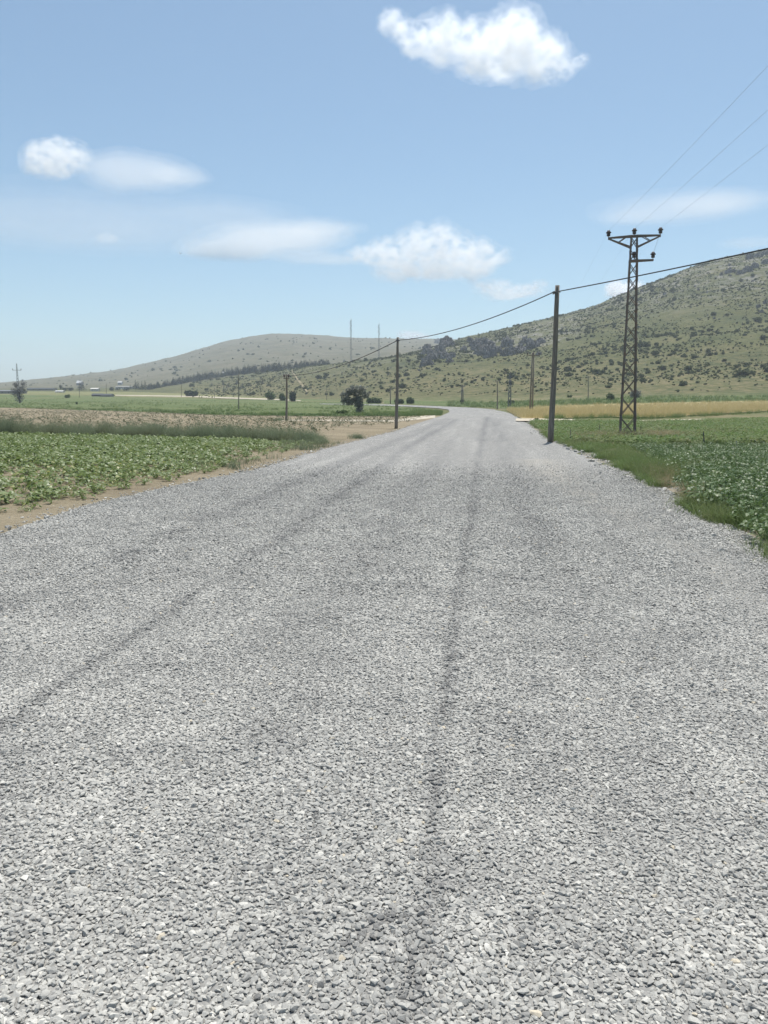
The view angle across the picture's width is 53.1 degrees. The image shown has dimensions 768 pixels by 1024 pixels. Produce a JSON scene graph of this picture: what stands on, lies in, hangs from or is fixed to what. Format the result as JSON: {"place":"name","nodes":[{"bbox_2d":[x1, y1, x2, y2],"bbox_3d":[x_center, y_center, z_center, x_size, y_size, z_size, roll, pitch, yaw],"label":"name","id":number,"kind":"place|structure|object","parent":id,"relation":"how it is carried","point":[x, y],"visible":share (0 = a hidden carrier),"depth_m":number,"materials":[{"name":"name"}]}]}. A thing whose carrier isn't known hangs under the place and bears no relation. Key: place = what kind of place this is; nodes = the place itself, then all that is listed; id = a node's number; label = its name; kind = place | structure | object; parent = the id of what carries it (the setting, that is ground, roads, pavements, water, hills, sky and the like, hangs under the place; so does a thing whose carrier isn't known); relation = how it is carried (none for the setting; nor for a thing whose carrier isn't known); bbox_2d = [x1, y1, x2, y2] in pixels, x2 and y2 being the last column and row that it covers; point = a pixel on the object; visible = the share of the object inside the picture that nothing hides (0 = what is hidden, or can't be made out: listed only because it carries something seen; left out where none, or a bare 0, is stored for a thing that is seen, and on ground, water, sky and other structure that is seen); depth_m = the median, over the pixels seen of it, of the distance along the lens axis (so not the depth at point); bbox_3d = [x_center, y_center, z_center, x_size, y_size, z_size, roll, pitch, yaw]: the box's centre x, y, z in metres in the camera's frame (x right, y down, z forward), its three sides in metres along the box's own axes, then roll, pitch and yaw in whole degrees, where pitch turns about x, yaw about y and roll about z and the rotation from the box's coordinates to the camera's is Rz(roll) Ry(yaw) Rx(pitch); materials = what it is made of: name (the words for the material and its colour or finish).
{"place":"outdoors","nodes":[
{"label":"outdoors","id":0,"kind":"place"},
{"bbox_2d":[115,395,300,400],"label":"path","id":1,"kind":"structure","parent":0,"point":[200,396],"depth_m":452.42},
{"bbox_2d":[0,408,439,532],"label":"soil field","id":2,"kind":"structure","parent":0,"point":[342,432],"depth_m":22.81,"materials":[{"name":"brown soil"}]},
{"bbox_2d":[1,489,22,499],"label":"crop plant","id":3,"kind":"object","parent":2,"relation":"on","point":[13,493],"visible":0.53,"depth_m":12.07,"materials":[{"name":"green plant"}]},
{"bbox_2d":[7,468,26,475],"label":"crop plant","id":4,"kind":"object","parent":2,"relation":"on","point":[20,469],"visible":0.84,"depth_m":16.34,"materials":[{"name":"green plant"}]},
{"bbox_2d":[11,463,31,470],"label":"crop plant","id":5,"kind":"object","parent":2,"relation":"on","point":[25,465],"visible":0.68,"depth_m":17.18,"materials":[{"name":"green plant"}]},
{"bbox_2d":[10,484,33,492],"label":"crop plant","id":6,"kind":"object","parent":2,"relation":"on","point":[22,490],"visible":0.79,"depth_m":13.23,"materials":[{"name":"green plant"}]},
{"bbox_2d":[11,471,41,478],"bbox_3d":[-7.059,-0.704,15.130,0.498,0.219,0.502,3,9,22],"label":"crop plant","id":7,"kind":"object","parent":2,"relation":"on","point":[23,475],"visible":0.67,"depth_m":15.15,"materials":[{"name":"green plant"}]},
{"bbox_2d":[14,494,40,501],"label":"crop plant","id":8,"kind":"object","parent":2,"relation":"on","point":[28,498],"visible":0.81,"depth_m":11.88,"materials":[{"name":"green plant"}]},
{"bbox_2d":[16,476,43,485],"bbox_3d":[-6.652,-0.583,14.338,0.464,0.202,0.460,2,8,17],"label":"crop plant","id":9,"kind":"object","parent":2,"relation":"on","point":[30,479],"visible":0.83,"depth_m":14.32,"materials":[{"name":"green plant"}]},
{"bbox_2d":[22,501,41,507],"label":"crop plant","id":10,"kind":"object","parent":2,"relation":"on","point":[30,504],"visible":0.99,"depth_m":11.32,"materials":[{"name":"green plant"}]},
{"bbox_2d":[26,491,45,500],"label":"crop plant","id":11,"kind":"object","parent":2,"relation":"on","point":[35,494],"visible":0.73,"depth_m":12.16,"materials":[{"name":"green plant"}]},
{"bbox_2d":[27,481,52,489],"bbox_3d":[-5.884,-0.428,13.140,0.460,0.232,0.455,-7,10,-39],"label":"crop plant","id":12,"kind":"object","parent":2,"relation":"on","point":[37,487],"visible":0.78,"depth_m":13.05,"materials":[{"name":"green plant"}]},
{"bbox_2d":[30,470,49,477],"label":"crop plant","id":13,"kind":"object","parent":2,"relation":"on","point":[41,471],"visible":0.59,"depth_m":15.73,"materials":[{"name":"green plant"}]},
{"bbox_2d":[36,458,54,467],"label":"crop plant","id":14,"kind":"object","parent":2,"relation":"on","point":[38,462],"visible":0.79,"depth_m":18.38,"materials":[{"name":"green plant"}]},
{"bbox_2d":[32,489,58,498],"bbox_3d":[-5.484,-0.299,12.438,0.408,0.174,0.412,3,9,19],"label":"crop plant","id":15,"kind":"object","parent":2,"relation":"on","point":[41,491],"visible":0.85,"depth_m":12.43,"materials":[{"name":"green plant"}]},
{"bbox_2d":[43,459,64,467],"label":"crop plant","id":16,"kind":"object","parent":2,"relation":"on","point":[55,462],"visible":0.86,"depth_m":18.32,"materials":[{"name":"green plant"}]},
{"bbox_2d":[44,478,65,485],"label":"crop plant","id":17,"kind":"object","parent":2,"relation":"on","point":[58,479],"visible":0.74,"depth_m":14.37,"materials":[{"name":"green plant"}]},
{"bbox_2d":[45,490,70,498],"bbox_3d":[-5.276,-0.292,12.479,0.391,0.148,0.344,-1,8,-7],"label":"crop plant","id":18,"kind":"object","parent":2,"relation":"on","point":[58,496],"visible":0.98,"depth_m":12.46,"materials":[{"name":"green plant"}]},
{"bbox_2d":[52,476,70,483],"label":"crop plant","id":19,"kind":"object","parent":2,"relation":"on","point":[67,478],"visible":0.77,"depth_m":14.77,"materials":[{"name":"green plant"}]},
{"bbox_2d":[56,485,70,491],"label":"crop plant","id":20,"kind":"object","parent":2,"relation":"on","point":[68,487],"visible":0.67,"depth_m":13.21,"materials":[{"name":"green plant"}]},
{"bbox_2d":[61,454,77,460],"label":"crop plant","id":21,"kind":"object","parent":2,"relation":"on","point":[71,457],"visible":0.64,"depth_m":19.84,"materials":[{"name":"green plant"}]},
{"bbox_2d":[61,468,78,474],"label":"crop plant","id":22,"kind":"object","parent":2,"relation":"on","point":[64,471],"visible":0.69,"depth_m":16.12,"materials":[{"name":"green plant"}]},
{"bbox_2d":[66,480,84,489],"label":"crop plant","id":23,"kind":"object","parent":2,"relation":"on","point":[77,484],"visible":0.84,"depth_m":13.70,"materials":[{"name":"green plant"}]},
{"bbox_2d":[64,470,87,479],"bbox_3d":[-6.169,-0.744,15.420,0.433,0.218,0.428,8,11,44],"label":"crop plant","id":24,"kind":"object","parent":2,"relation":"on","point":[71,475],"visible":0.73,"depth_m":15.38,"materials":[{"name":"green plant"}]},
{"bbox_2d":[71,490,95,498],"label":"crop plant","id":25,"kind":"object","parent":2,"relation":"on","point":[82,495],"visible":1,"depth_m":12.44,"materials":[{"name":"green plant"}]},
{"bbox_2d":[74,472,96,482],"bbox_3d":[-5.740,-0.652,14.771,0.426,0.217,0.431,4,9,25],"label":"crop plant","id":26,"kind":"object","parent":2,"relation":"on","point":[89,476],"visible":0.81,"depth_m":14.78,"materials":[{"name":"green plant"}]},
{"bbox_2d":[79,478,96,485],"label":"crop plant","id":27,"kind":"object","parent":2,"relation":"on","point":[88,481],"visible":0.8,"depth_m":14.35,"materials":[{"name":"green plant"}]},
{"bbox_2d":[84,484,105,492],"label":"crop plant","id":28,"kind":"object","parent":2,"relation":"on","point":[93,490],"visible":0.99,"depth_m":13.29,"materials":[{"name":"green plant"}]},
{"bbox_2d":[86,466,106,473],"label":"crop plant","id":29,"kind":"object","parent":2,"relation":"on","point":[93,467],"visible":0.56,"depth_m":16.61,"materials":[{"name":"green plant"}]},
{"bbox_2d":[88,480,111,489],"bbox_3d":[-5.112,-0.486,13.762,0.396,0.172,0.393,5,9,31],"label":"crop plant","id":30,"kind":"object","parent":2,"relation":"on","point":[103,484],"visible":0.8,"depth_m":13.75,"materials":[{"name":"green plant"}]},
{"bbox_2d":[94,458,110,465],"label":"crop plant","id":31,"kind":"object","parent":2,"relation":"on","point":[100,460],"visible":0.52,"depth_m":18.24,"materials":[{"name":"green plant"}]},
{"bbox_2d":[112,482,132,488],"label":"crop plant","id":32,"kind":"object","parent":2,"relation":"on","point":[129,483],"visible":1,"depth_m":13.88,"materials":[{"name":"green plant"}]},
{"bbox_2d":[115,474,137,481],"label":"crop plant","id":33,"kind":"object","parent":2,"relation":"on","point":[125,479],"visible":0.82,"depth_m":14.98,"materials":[{"name":"green plant"}]},
{"bbox_2d":[123,464,142,473],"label":"crop plant","id":34,"kind":"object","parent":2,"relation":"on","point":[132,467],"visible":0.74,"depth_m":16.78,"materials":[{"name":"green plant"}]},
{"bbox_2d":[135,478,151,484],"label":"crop plant","id":35,"kind":"object","parent":2,"relation":"on","point":[144,481],"visible":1,"depth_m":14.60,"materials":[{"name":"green plant"}]},
{"bbox_2d":[133,466,154,474],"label":"crop plant","id":36,"kind":"object","parent":2,"relation":"on","point":[145,469],"visible":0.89,"depth_m":16.59,"materials":[{"name":"green plant"}]},
{"bbox_2d":[0,431,313,511],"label":"crop rows","id":37,"kind":"object","parent":2,"relation":"on","point":[22,444],"visible":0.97,"depth_m":25.42,"materials":[{"name":"green plant"}]},
{"bbox_2d":[0,413,330,443],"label":"tall weeds","id":38,"kind":"object","parent":2,"relation":"on","point":[268,433],"visible":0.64,"depth_m":34.59,"materials":[{"name":"plant"}]},
{"bbox_2d":[160,462,173,469],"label":"crop plant","id":39,"kind":"object","parent":2,"relation":"on","point":[166,467],"visible":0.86,"depth_m":17.77,"materials":[{"name":"green plant"}]},
{"bbox_2d":[0,408,431,432],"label":"seedlings","id":40,"kind":"object","parent":2,"relation":"on","point":[186,415],"visible":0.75,"depth_m":68.39,"materials":[{"name":"green plant"}]},
{"bbox_2d":[183,417,366,469],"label":"soil weeds","id":41,"kind":"object","parent":2,"relation":"on","point":[302,446],"visible":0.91,"depth_m":26.22,"materials":[{"name":"green plant"}]},
{"bbox_2d":[283,374,289,419],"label":"wooden pole","id":42,"kind":"object","parent":2,"relation":"on","point":[286,410],"visible":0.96,"depth_m":67.94,"materials":[{"name":"wood"}]},
{"bbox_2d":[289,341,395,375],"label":"telephone cable","id":43,"kind":"object","parent":42,"relation":"attached to","point":[342,364],"visible":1,"depth_m":54.74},
{"bbox_2d":[394,337,399,428],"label":"wooden pole","id":44,"kind":"object","parent":2,"relation":"on","point":[397,385],"visible":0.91,"depth_m":46.52,"materials":[{"name":"wood"}]},
{"bbox_2d":[0,395,442,415],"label":"green field","id":45,"kind":"structure","parent":0,"point":[181,404],"depth_m":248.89,"materials":[{"name":"green plant"}]},
{"bbox_2d":[10,380,27,402],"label":"bare tree","id":46,"kind":"object","parent":45,"relation":"on","point":[18,393],"visible":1,"depth_m":260.81,"materials":[{"name":"grey plant"}]},
{"bbox_2d":[2,405,439,415],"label":"field border","id":47,"kind":"object","parent":45,"relation":"on","point":[304,414],"visible":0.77,"depth_m":99.51,"materials":[{"name":"beige plant"}]},
{"bbox_2d":[265,391,274,399],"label":"bush","id":48,"kind":"object","parent":45,"relation":"on","point":[269,396],"visible":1,"depth_m":360.19,"materials":[{"name":"green plant"}]},
{"bbox_2d":[289,390,295,400],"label":"bush","id":49,"kind":"object","parent":45,"relation":"on","point":[292,395],"visible":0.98,"depth_m":317.10,"materials":[{"name":"green plant"}]},
{"bbox_2d":[339,385,369,412],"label":"tree","id":50,"kind":"object","parent":45,"relation":"on","point":[357,400],"visible":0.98,"depth_m":120.60,"materials":[{"name":"green plant"}]},
{"bbox_2d":[366,397,382,403],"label":"bush","id":51,"kind":"object","parent":45,"relation":"on","point":[374,400],"visible":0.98,"depth_m":260.21,"materials":[{"name":"green plant"}]},
{"bbox_2d":[282,415,434,421],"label":"path","id":52,"kind":"structure","parent":0,"point":[423,417],"depth_m":70.24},
{"bbox_2d":[0,403,767,1023],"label":"road","id":53,"kind":"structure","parent":0,"point":[458,437],"depth_m":3.29,"materials":[{"name":"grey gravel"}]},
{"bbox_2d":[0,252,767,494],"bbox_3d":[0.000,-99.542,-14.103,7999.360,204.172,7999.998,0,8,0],"label":"ground","id":54,"kind":"structure","parent":0,"point":[272,345],"depth_m":493.73,"materials":[{"name":"green plant"}]},
{"bbox_2d":[0,390,26,393],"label":"shed","id":55,"kind":"structure","parent":54,"relation":"on","point":[5,391],"depth_m":499.64,"materials":[{"name":"metal"}]},
{"bbox_2d":[27,388,56,390],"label":"shed","id":56,"kind":"structure","parent":54,"relation":"on","point":[39,389],"depth_m":664.28,"materials":[{"name":"metal"}]},
{"bbox_2d":[0,391,266,398],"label":"pasture","id":57,"kind":"structure","parent":54,"relation":"on","point":[168,395],"depth_m":509.33,"materials":[{"name":"green plant"}]},
{"bbox_2d":[184,390,198,395],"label":"bush","id":58,"kind":"object","parent":57,"relation":"on","point":[190,393],"visible":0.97,"depth_m":467.51,"materials":[{"name":"green plant"}]},
{"bbox_2d":[13,249,767,397],"bbox_3d":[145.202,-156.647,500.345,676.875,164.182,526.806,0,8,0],"label":"scrub","id":59,"kind":"object","parent":54,"relation":"on","point":[588,372],"visible":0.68,"depth_m":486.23,"materials":[{"name":"green plant"}]},
{"bbox_2d":[418,356,431,366],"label":"rock outcrop","id":60,"kind":"object","parent":54,"relation":"on","point":[424,361],"visible":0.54,"depth_m":481.45,"materials":[{"name":"grey stone"}]},
{"bbox_2d":[421,347,430,354],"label":"rock outcrop","id":61,"kind":"object","parent":54,"relation":"on","point":[425,351],"visible":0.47,"depth_m":564.63,"materials":[{"name":"grey stone"}]},
{"bbox_2d":[430,353,438,359],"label":"rock outcrop","id":62,"kind":"object","parent":54,"relation":"on","point":[434,356],"visible":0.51,"depth_m":504.78,"materials":[{"name":"grey stone"}]},
{"bbox_2d":[439,337,450,344],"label":"rock outcrop","id":63,"kind":"object","parent":54,"relation":"on","point":[443,340],"visible":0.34,"depth_m":620.45,"materials":[{"name":"grey stone"}]},
{"bbox_2d":[445,356,453,362],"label":"rock outcrop","id":64,"kind":"object","parent":54,"relation":"on","point":[449,359],"visible":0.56,"depth_m":480.01,"materials":[{"name":"grey stone"}]},
{"bbox_2d":[471,343,480,349],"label":"rock outcrop","id":65,"kind":"object","parent":54,"relation":"on","point":[475,346],"visible":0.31,"depth_m":553.88,"materials":[{"name":"grey stone"}]},
{"bbox_2d":[484,339,495,346],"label":"rock outcrop","id":66,"kind":"object","parent":54,"relation":"on","point":[490,342],"visible":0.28,"depth_m":553.41,"materials":[{"name":"grey stone"}]},
{"bbox_2d":[483,346,497,356],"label":"rock outcrop","id":67,"kind":"object","parent":54,"relation":"on","point":[490,351],"visible":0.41,"depth_m":475.75,"materials":[{"name":"grey stone"}]},
{"bbox_2d":[500,338,512,347],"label":"rock outcrop","id":68,"kind":"object","parent":54,"relation":"on","point":[505,342],"visible":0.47,"depth_m":533.45,"materials":[{"name":"grey stone"}]},
{"bbox_2d":[502,347,514,355],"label":"rock outcrop","id":69,"kind":"object","parent":54,"relation":"on","point":[507,351],"visible":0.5,"depth_m":464.29,"materials":[{"name":"grey stone"}]},
{"bbox_2d":[505,372,515,406],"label":"lattice pole","id":70,"kind":"object","parent":54,"relation":"on","point":[510,373],"visible":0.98,"depth_m":178.82,"materials":[{"name":"metal"}]},
{"bbox_2d":[514,346,522,352],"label":"rock outcrop","id":71,"kind":"object","parent":54,"relation":"on","point":[518,350],"visible":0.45,"depth_m":474.83,"materials":[{"name":"grey stone"}]},
{"bbox_2d":[530,340,539,348],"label":"rock outcrop","id":72,"kind":"object","parent":54,"relation":"on","point":[534,344],"visible":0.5,"depth_m":507.23,"materials":[{"name":"grey stone"}]},
{"bbox_2d":[590,369,601,373],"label":"hill shrub","id":73,"kind":"object","parent":54,"relation":"on","point":[594,371],"visible":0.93,"depth_m":341.96,"materials":[{"name":"green plant"}]},
{"bbox_2d":[446,393,767,407],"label":"hill foot growth","id":74,"kind":"object","parent":54,"relation":"on","point":[584,402],"visible":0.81,"depth_m":202.24,"materials":[{"name":"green plant"}]},
{"bbox_2d":[606,227,662,431],"bbox_3d":[11.336,-8.036,35.289,2.480,9.613,0.765,1,8,13],"label":"lattice pylon","id":75,"kind":"object","parent":54,"relation":"on","point":[636,261],"visible":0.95,"depth_m":35.01,"materials":[{"name":"metal"}]},
{"bbox_2d":[644,66,767,194],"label":"overhead wire","id":76,"kind":"object","parent":75,"relation":"attached to","point":[705,131],"visible":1,"depth_m":21.15,"materials":[{"name":"grey metal"}]},
{"bbox_2d":[639,341,650,346],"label":"hill shrub","id":77,"kind":"object","parent":54,"relation":"on","point":[646,344],"visible":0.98,"depth_m":416.72,"materials":[{"name":"green plant"}]},
{"bbox_2d":[565,427,727,498],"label":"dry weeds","id":78,"kind":"object","parent":54,"relation":"on","point":[664,432],"visible":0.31,"depth_m":30.84,"materials":[{"name":"green plant"}]},
{"bbox_2d":[529,416,767,445],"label":"crop","id":79,"kind":"object","parent":54,"relation":"on","point":[753,429],"visible":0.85,"depth_m":37.62,"materials":[{"name":"green plant"}]},
{"bbox_2d":[530,422,767,561],"bbox_3d":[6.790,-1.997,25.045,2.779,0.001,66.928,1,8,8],"label":"verge","id":80,"kind":"structure","parent":54,"relation":"on","point":[672,490],"depth_m":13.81,"materials":[{"name":"green plant"}]},
{"bbox_2d":[5,421,767,589],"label":"roadside rubble","id":81,"kind":"object","parent":80,"relation":"on","point":[567,448],"visible":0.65,"depth_m":13.56,"materials":[{"name":"grey stone"}]},
{"bbox_2d":[547,285,560,441],"bbox_3d":[6.608,-5.588,29.894,0.340,6.266,0.236,0,8,0],"label":"wooden pole","id":82,"kind":"object","parent":80,"relation":"on","point":[553,381],"visible":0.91,"depth_m":29.83,"materials":[{"name":"wood"}]},
{"bbox_2d":[398,292,552,340],"bbox_3d":[3.657,-9.307,37.867,0.040,0.654,17.761,-3,9,-18],"label":"telephone cable","id":83,"kind":"object","parent":82,"relation":"attached to","point":[484,320],"visible":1,"depth_m":34.80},
{"bbox_2d":[554,248,767,292],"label":"telephone cable","id":84,"kind":"object","parent":82,"relation":"attached to","point":[668,269],"visible":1,"depth_m":23.40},
{"bbox_2d":[589,442,750,482],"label":"verge weeds","id":85,"kind":"object","parent":80,"relation":"on","point":[639,458],"visible":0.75,"depth_m":17.77,"materials":[{"name":"green plant"}]},
{"bbox_2d":[542,408,767,418],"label":"track border","id":86,"kind":"object","parent":54,"relation":"on","point":[559,416],"visible":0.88,"depth_m":78.48,"materials":[{"name":"green plant"}]},
{"bbox_2d":[628,441,767,541],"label":"bean crop","id":87,"kind":"object","parent":54,"relation":"on","point":[737,469],"visible":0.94,"depth_m":14.29,"materials":[{"name":"green plant"}]},
{"bbox_2d":[736,369,750,375],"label":"hill shrub","id":88,"kind":"object","parent":54,"relation":"on","point":[744,372],"visible":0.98,"depth_m":300.53,"materials":[{"name":"green plant"}]},
{"bbox_2d":[742,265,752,271],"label":"rock outcrop","id":89,"kind":"object","parent":54,"relation":"on","point":[747,268],"visible":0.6,"depth_m":603.94,"materials":[{"name":"grey stone"}]},
{"bbox_2d":[745,253,753,259],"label":"rock outcrop","id":90,"kind":"object","parent":54,"relation":"on","point":[749,256],"visible":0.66,"depth_m":650.15,"materials":[{"name":"grey stone"}]},
{"bbox_2d":[0,429,767,550],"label":"spilled gravel","id":91,"kind":"structure","parent":0,"point":[235,472],"depth_m":15.69,"materials":[{"name":"grey gravel"}]},
{"bbox_2d":[0,0,767,382],"label":"sky","id":92,"kind":"structure","parent":0,"point":[178,177],"materials":[{"name":"blue"}]},
{"bbox_2d":[516,418,572,420],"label":"path","id":93,"kind":"structure","parent":0,"point":[522,419],"depth_m":69.00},
{"bbox_2d":[384,395,766,407],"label":"meadow","id":94,"kind":"structure","parent":0,"point":[436,403],"depth_m":220.38,"materials":[{"name":"green plant"}]},
{"bbox_2d":[406,397,414,403],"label":"bush","id":95,"kind":"object","parent":94,"relation":"on","point":[409,400],"visible":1,"depth_m":246.31,"materials":[{"name":"green plant"}]},
{"bbox_2d":[460,385,464,403],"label":"paired pole","id":96,"kind":"object","parent":94,"relation":"on","point":[462,396],"visible":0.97,"depth_m":232.41,"materials":[{"name":"wood"}]},
{"bbox_2d":[606,393,614,399],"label":"bush","id":97,"kind":"object","parent":94,"relation":"on","point":[610,396],"visible":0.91,"depth_m":212.39,"materials":[{"name":"green plant"}]},
{"bbox_2d":[630,389,641,397],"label":"bush","id":98,"kind":"object","parent":94,"relation":"on","point":[638,394],"visible":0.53,"depth_m":229.38,"materials":[{"name":"green plant"}]},
{"bbox_2d":[506,399,767,418],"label":"stubble field","id":99,"kind":"structure","parent":0,"point":[663,404],"depth_m":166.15,"materials":[{"name":"yellow plant"}]},
{"bbox_2d":[527,352,539,410],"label":"paired pole","id":100,"kind":"object","parent":99,"relation":"on","point":[532,378],"visible":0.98,"depth_m":128.05,"materials":[{"name":"wood"}]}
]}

